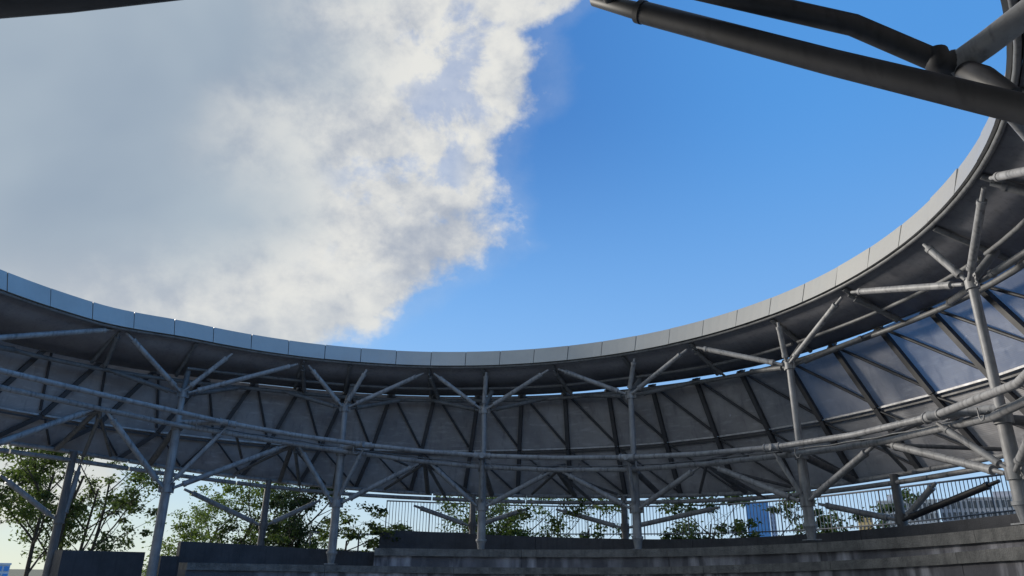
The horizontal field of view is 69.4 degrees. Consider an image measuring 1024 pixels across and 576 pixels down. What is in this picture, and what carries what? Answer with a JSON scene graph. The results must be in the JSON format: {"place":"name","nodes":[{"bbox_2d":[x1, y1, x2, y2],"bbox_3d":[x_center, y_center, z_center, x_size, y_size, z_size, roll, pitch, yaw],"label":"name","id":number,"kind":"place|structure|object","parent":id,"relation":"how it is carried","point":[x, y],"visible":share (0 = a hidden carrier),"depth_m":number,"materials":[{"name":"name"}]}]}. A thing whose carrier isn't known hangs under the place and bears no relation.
{"place":"outdoors","nodes":[
{"label":"outdoors","id":0,"kind":"place"},
{"bbox_2d":[0,563,11,575],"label":"block","id":1,"kind":"structure","parent":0,"point":[4,569],"depth_m":157.33,"materials":[{"name":"blue glass"}]},
{"bbox_2d":[8,569,144,575],"bbox_3d":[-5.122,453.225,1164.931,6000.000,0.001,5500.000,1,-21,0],"label":"ground","id":2,"kind":"structure","parent":0,"point":[20,572],"depth_m":468.94,"materials":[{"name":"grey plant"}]},
{"bbox_2d":[0,450,65,523],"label":"leafy tree","id":3,"kind":"object","parent":2,"relation":"on","point":[20,512],"visible":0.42,"depth_m":21.71,"materials":[{"name":"green plant"}]},
{"bbox_2d":[0,445,144,575],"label":"leafy tree","id":4,"kind":"object","parent":2,"relation":"on","point":[69,525],"visible":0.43,"depth_m":21.75,"materials":[{"name":"green plant"}]},
{"bbox_2d":[0,449,193,563],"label":"leafy tree","id":5,"kind":"object","parent":2,"relation":"on","point":[134,491],"visible":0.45,"depth_m":24.02,"materials":[{"name":"green plant"}]},
{"bbox_2d":[142,476,319,575],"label":"leafy tree","id":6,"kind":"object","parent":2,"relation":"on","point":[192,532],"visible":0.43,"depth_m":26.95,"materials":[{"name":"green plant"}]},
{"bbox_2d":[218,483,353,549],"bbox_3d":[-7.678,8.946,26.457,4.741,6.711,4.660,-4,-22,11],"label":"leafy tree","id":7,"kind":"object","parent":2,"relation":"on","point":[300,533],"visible":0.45,"depth_m":25.98,"materials":[{"name":"green plant"}]},
{"bbox_2d":[435,496,576,536],"bbox_3d":[-0.157,9.168,25.175,5.780,5.520,5.009,1,-21,0],"label":"leafy tree","id":8,"kind":"object","parent":2,"relation":"on","point":[508,529],"visible":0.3,"depth_m":24.91,"materials":[{"name":"green plant"}]},
{"bbox_2d":[0,0,1010,570],"label":"sky","id":9,"kind":"structure","parent":0,"point":[398,175],"materials":[{"name":"blue"}]},
{"bbox_2d":[745,502,770,536],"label":"glass tower","id":10,"kind":"structure","parent":0,"point":[765,534],"depth_m":382.80,"materials":[{"name":"blue glass"}]},
{"bbox_2d":[768,506,777,535],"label":"pale tower","id":11,"kind":"structure","parent":0,"point":[773,524],"depth_m":388.89,"materials":[{"name":"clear glass"}]},
{"bbox_2d":[858,516,873,529],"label":"yellow building","id":12,"kind":"structure","parent":0,"point":[866,523],"depth_m":225.79,"materials":[{"name":"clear glass"}]},
{"bbox_2d":[877,494,940,527],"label":"grey block","id":13,"kind":"structure","parent":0,"point":[921,507],"depth_m":195.03,"materials":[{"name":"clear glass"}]},
{"bbox_2d":[939,491,1015,521],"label":"grey block","id":14,"kind":"structure","parent":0,"point":[978,505],"depth_m":197.49,"materials":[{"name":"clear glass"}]},
{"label":"walkway","id":15,"kind":"structure","parent":0,"visible":0},
{"bbox_2d":[309,532,372,551],"bbox_3d":[-5.523,8.617,24.631,2.411,0.910,0.097,6,-22,-12],"label":"pipe railing","id":16,"kind":"object","parent":15,"relation":"attached to","point":[338,533],"visible":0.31,"depth_m":24.63,"materials":[{"name":"metal"}]},
{"bbox_2d":[385,474,1014,538],"bbox_3d":[6.053,5.175,17.703,7.707,1.414,25.011,15,-25,-32],"label":"bar railing","id":17,"kind":"object","parent":15,"relation":"on","point":[995,512],"visible":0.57,"depth_m":21.27,"materials":[{"name":"metal"}]},
{"label":"pit floor","id":18,"kind":"structure","parent":0,"visible":0},
{"bbox_2d":[50,550,144,575],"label":"wall block","id":19,"kind":"structure","parent":18,"relation":"on","point":[87,563],"depth_m":18.86,"materials":[{"name":"concrete"}]},
{"bbox_2d":[156,541,373,575],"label":"wall","id":20,"kind":"structure","parent":18,"relation":"on","point":[197,552],"depth_m":21.17,"materials":[{"name":"concrete"}]},
{"bbox_2d":[264,501,418,551],"bbox_3d":[-5.134,9.027,23.100,4.625,4.145,4.937,-8,-23,20],"label":"flat crowned tree","id":21,"kind":"object","parent":18,"relation":"on","point":[373,543],"visible":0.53,"depth_m":22.66,"materials":[{"name":"green plant"}]},
{"bbox_2d":[0,0,1023,575],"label":"circular canopy","id":22,"kind":"object","parent":18,"relation":"on","point":[930,378],"visible":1,"depth_m":19.31,"materials":[{"name":"metal"}]},
{"bbox_2d":[507,498,631,538],"bbox_3d":[2.198,8.409,23.213,3.194,5.527,4.542,-15,-26,34],"label":"sparse tree","id":23,"kind":"object","parent":18,"relation":"on","point":[557,527],"visible":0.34,"depth_m":23.25,"materials":[{"name":"green plant"}]},
{"bbox_2d":[177,513,1023,575],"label":"seating terrace","id":24,"kind":"structure","parent":18,"relation":"on","point":[989,546],"depth_m":18.50,"materials":[{"name":"concrete"}]},
{"bbox_2d":[655,495,762,538],"bbox_3d":[6.155,8.396,22.773,3.651,5.328,3.135,-11,-24,27],"label":"sparse tree","id":25,"kind":"object","parent":18,"relation":"on","point":[740,525],"visible":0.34,"depth_m":22.92,"materials":[{"name":"green plant"}]},
{"bbox_2d":[712,488,929,537],"bbox_3d":[8.694,8.193,21.525,5.882,4.872,3.761,1,-21,0],"label":"sparse tree","id":26,"kind":"object","parent":18,"relation":"on","point":[754,534],"visible":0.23,"depth_m":21.87,"materials":[{"name":"green plant"}]}
]}

